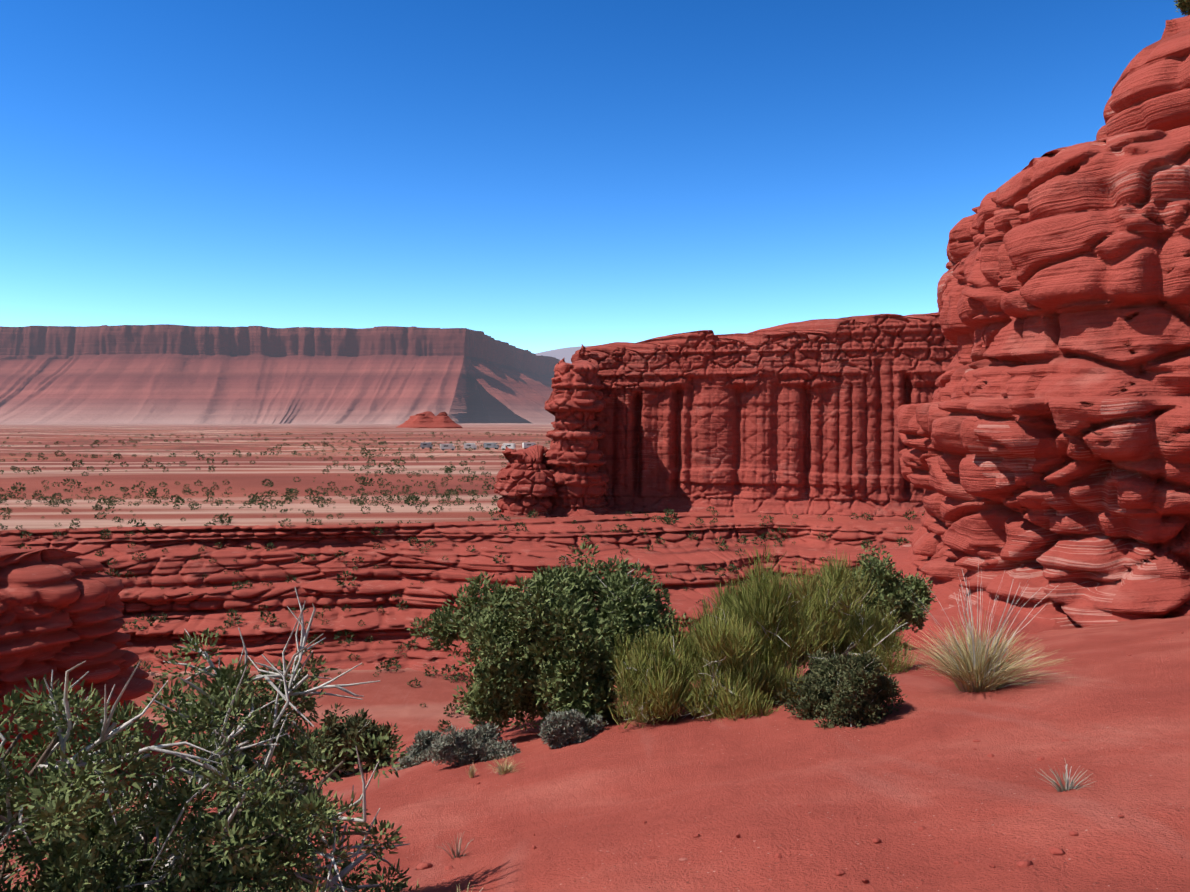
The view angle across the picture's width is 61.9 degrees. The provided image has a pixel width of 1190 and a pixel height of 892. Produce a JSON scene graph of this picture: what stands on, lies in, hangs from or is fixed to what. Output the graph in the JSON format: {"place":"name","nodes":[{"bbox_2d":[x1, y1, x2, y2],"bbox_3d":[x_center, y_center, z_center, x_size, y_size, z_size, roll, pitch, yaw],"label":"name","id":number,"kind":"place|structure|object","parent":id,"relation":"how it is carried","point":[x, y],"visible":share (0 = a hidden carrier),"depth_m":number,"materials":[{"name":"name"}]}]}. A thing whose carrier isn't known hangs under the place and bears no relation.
{"place":"outdoors","nodes":[
{"label":"outdoors","id":0,"kind":"place"},
{"bbox_2d":[484,755,524,774],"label":"grass","id":1,"kind":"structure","parent":0,"point":[505,768],"depth_m":9.56,"materials":[{"name":"beige plant"}]},
{"bbox_2d":[535,346,590,362],"bbox_3d":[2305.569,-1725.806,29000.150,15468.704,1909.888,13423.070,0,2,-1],"label":"mountains","id":2,"kind":"structure","parent":0,"point":[566,354],"depth_m":24985.14,"materials":[{"name":"grey stone"}]},
{"bbox_2d":[0,0,1186,353],"label":"sky","id":3,"kind":"structure","parent":0,"point":[534,176],"materials":[{"name":"blue"}]},
{"bbox_2d":[0,423,1189,891],"bbox_3d":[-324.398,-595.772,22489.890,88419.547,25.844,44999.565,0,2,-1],"label":"ground","id":4,"kind":"structure","parent":0,"point":[1114,715],"depth_m":7.78,"materials":[{"name":"red sand"}]},
{"bbox_2d":[0,547,174,816],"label":"outcrop","id":5,"kind":"object","parent":4,"relation":"on","point":[61,614],"visible":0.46,"depth_m":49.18,"materials":[{"name":"red stone"}]},
{"bbox_2d":[0,587,419,891],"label":"juniper","id":6,"kind":"object","parent":4,"relation":"on","point":[89,844],"visible":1,"depth_m":4.46,"materials":[{"name":"green plant"}]},
{"bbox_2d":[237,771,319,821],"bbox_3d":[-3.065,3.384,9.406,0.923,0.703,0.946,0,2,-1],"label":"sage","id":7,"kind":"object","parent":4,"relation":"on","point":[301,791],"visible":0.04,"depth_m":9.44,"materials":[{"name":"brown plant"}]},
{"bbox_2d":[0,324,559,423],"bbox_3d":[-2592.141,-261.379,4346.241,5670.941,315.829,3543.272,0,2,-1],"label":"mesa","id":8,"kind":"structure","parent":4,"relation":"on","point":[149,374],"depth_m":2989.01,"materials":[{"name":"red stone"}]},
{"bbox_2d":[295,703,399,777],"bbox_3d":[-3.311,4.084,13.391,1.201,1.326,1.394,2,2,45],"label":"shrub","id":9,"kind":"object","parent":4,"relation":"on","point":[356,725],"visible":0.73,"depth_m":13.24,"materials":[{"name":"green plant"}]},
{"bbox_2d":[391,729,448,771],"bbox_3d":[-2.095,3.864,12.511,0.877,0.554,0.725,0,2,-1],"label":"sage","id":10,"kind":"object","parent":4,"relation":"on","point":[422,746],"visible":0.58,"depth_m":12.45,"materials":[{"name":"grey plant"}]},
{"bbox_2d":[420,442,432,448],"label":"camper van","id":11,"kind":"object","parent":4,"relation":"on","point":[425,445],"visible":0.98,"depth_m":449.56,"materials":[{"name":"grey paint"}]},
{"bbox_2d":[396,411,461,428],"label":"butte","id":12,"kind":"object","parent":4,"relation":"on","point":[427,419],"visible":0.85,"depth_m":1430.52,"materials":[{"name":"red stone"}]},
{"bbox_2d":[440,444,454,450],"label":"camper van","id":13,"kind":"object","parent":4,"relation":"on","point":[446,446],"visible":0.98,"depth_m":429.69,"materials":[{"name":"paint"}]},
{"bbox_2d":[436,831,470,858],"bbox_3d":[-0.915,2.689,6.630,0.248,0.196,0.219,1,2,25],"label":"grass tuft","id":14,"kind":"object","parent":4,"relation":"on","point":[457,853],"visible":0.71,"depth_m":6.63,"materials":[{"name":"beige plant"}]},
{"bbox_2d":[0,512,921,690],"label":"rock ledges","id":15,"kind":"object","parent":4,"relation":"on","point":[176,571],"visible":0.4,"depth_m":107.35,"materials":[{"name":"red stone"}]},
{"bbox_2d":[0,431,924,731],"bbox_3d":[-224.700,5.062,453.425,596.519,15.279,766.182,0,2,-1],"label":"distant shrubs","id":16,"kind":"object","parent":4,"relation":"on","point":[110,501],"visible":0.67,"depth_m":135.83,"materials":[{"name":"green plant"}]},
{"bbox_2d":[464,443,476,449],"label":"camper van","id":17,"kind":"object","parent":4,"relation":"on","point":[469,445],"visible":0.98,"depth_m":437.92,"materials":[{"name":"paint"}]},
{"bbox_2d":[465,762,478,777],"bbox_3d":[-1.220,3.191,9.783,0.152,0.186,0.145,0,2,-1],"label":"grass tuft","id":18,"kind":"object","parent":4,"relation":"on","point":[471,773],"visible":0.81,"depth_m":9.77,"materials":[{"name":"beige plant"}]},
{"bbox_2d":[427,722,521,766],"bbox_3d":[-1.305,3.284,10.862,1.059,0.538,0.678,0,2,-1],"label":"sage","id":19,"kind":"object","parent":4,"relation":"on","point":[471,745],"visible":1,"depth_m":10.75,"materials":[{"name":"grey plant"}]},
{"bbox_2d":[484,443,498,448],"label":"camper van","id":20,"kind":"object","parent":4,"relation":"on","point":[491,445],"visible":0.94,"depth_m":443.15,"materials":[{"name":"grey paint"}]},
{"bbox_2d":[501,443,514,449],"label":"motorhome","id":21,"kind":"object","parent":4,"relation":"on","point":[510,445],"visible":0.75,"depth_m":434.47,"materials":[{"name":"paint"}]},
{"bbox_2d":[494,445,557,517],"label":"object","id":22,"kind":"object","parent":4,"relation":"on","point":[523,486],"visible":0.69,"depth_m":125.36,"materials":[{"name":"red stone"}]},
{"bbox_2d":[522,443,535,448],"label":"trailer","id":23,"kind":"object","parent":4,"relation":"on","point":[525,445],"visible":0.52,"depth_m":445.04,"materials":[{"name":"paint"}]},
{"bbox_2d":[407,540,697,735],"bbox_3d":[-0.866,2.415,12.233,3.708,2.378,2.669,1,2,26],"label":"juniper","id":24,"kind":"object","parent":4,"relation":"on","point":[543,643],"visible":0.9,"depth_m":11.46,"materials":[{"name":"green plant"}]},
{"bbox_2d":[539,709,608,747],"bbox_3d":[-0.255,3.039,10.583,0.636,0.562,0.852,1,2,20],"label":"sage","id":25,"kind":"object","parent":4,"relation":"on","point":[560,728],"visible":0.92,"depth_m":10.36,"materials":[{"name":"grey plant"}]},
{"bbox_2d":[541,358,612,516],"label":"rock pillar","id":26,"kind":"structure","parent":4,"relation":"on","point":[575,402],"depth_m":125.70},
{"bbox_2d":[10,632,1189,883],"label":"loose stones","id":27,"kind":"object","parent":4,"relation":"on","point":[842,872],"visible":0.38,"depth_m":5.05,"materials":[{"name":"red stone"}]},
{"bbox_2d":[683,629,702,681],"bbox_3d":[1.917,3.619,17.039,0.947,0.954,1.107,0,2,-1],"label":"shrub","id":28,"kind":"object","parent":4,"relation":"on","point":[689,660],"depth_m":16.87,"materials":[{"name":"green plant"}]},
{"bbox_2d":[606,600,807,728],"bbox_3d":[1.333,2.335,10.752,2.430,1.566,1.923,0,2,-1],"label":"shrub","id":29,"kind":"object","parent":4,"relation":"on","point":[653,676],"visible":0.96,"depth_m":10.42,"materials":[{"name":"green plant"}]},
{"bbox_2d":[571,312,957,516],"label":"fin wall","id":30,"kind":"structure","parent":4,"relation":"on","point":[797,418],"depth_m":130.06,"materials":[{"name":"red stone"}]},
{"bbox_2d":[657,541,923,701],"bbox_3d":[2.197,2.212,11.823,3.139,2.147,2.812,0,2,-1],"label":"shrub","id":31,"kind":"object","parent":4,"relation":"on","point":[806,616],"visible":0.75,"depth_m":11.37,"materials":[{"name":"green plant"}]},
{"bbox_2d":[774,648,906,729],"bbox_3d":[2.286,2.318,9.279,0.961,1.018,1.388,-1,2,-20],"label":"blackbrush","id":32,"kind":"object","parent":4,"relation":"on","point":[860,688],"visible":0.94,"depth_m":8.93,"materials":[{"name":"green plant"}]},
{"bbox_2d":[817,542,936,651],"bbox_3d":[4.759,2.734,17.430,2.679,1.983,2.392,0,2,-1],"label":"juniper","id":33,"kind":"object","parent":4,"relation":"on","point":[891,588],"visible":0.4,"depth_m":17.16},
{"bbox_2d":[892,564,1073,691],"bbox_3d":[3.649,1.728,9.411,1.690,1.193,1.684,0,2,-1],"label":"grass clump","id":34,"kind":"object","parent":4,"relation":"on","point":[976,671],"visible":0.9,"depth_m":9.32,"materials":[{"name":"beige plant"}]},
{"bbox_2d":[860,125,1189,650],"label":"rock","id":35,"kind":"object","parent":4,"relation":"on","point":[1044,435],"visible":0.96,"depth_m":22.04,"materials":[{"name":"red stone"}]},
{"bbox_2d":[1096,15,1189,139],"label":"rock formation","id":36,"kind":"object","parent":35,"relation":"on","point":[1150,90],"visible":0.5,"depth_m":23.84,"materials":[{"name":"red stone"}]},
{"bbox_2d":[1173,0,1189,15],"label":"shrub","id":37,"kind":"object","parent":36,"relation":"on","point":[1183,6],"visible":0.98,"depth_m":24.68,"materials":[{"name":"green plant"}]},
{"bbox_2d":[1034,758,1092,791],"bbox_3d":[2.510,1.769,5.293,0.316,0.173,0.273,0,2,-1],"label":"grass tuft","id":38,"kind":"object","parent":4,"relation":"on","point":[1067,786],"visible":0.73,"depth_m":5.29,"materials":[{"name":"beige plant"}]},
{"bbox_2d":[624,708,660,722],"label":"grass","id":39,"kind":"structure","parent":0,"point":[642,718],"depth_m":10.84,"materials":[{"name":"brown plant"}]}
]}

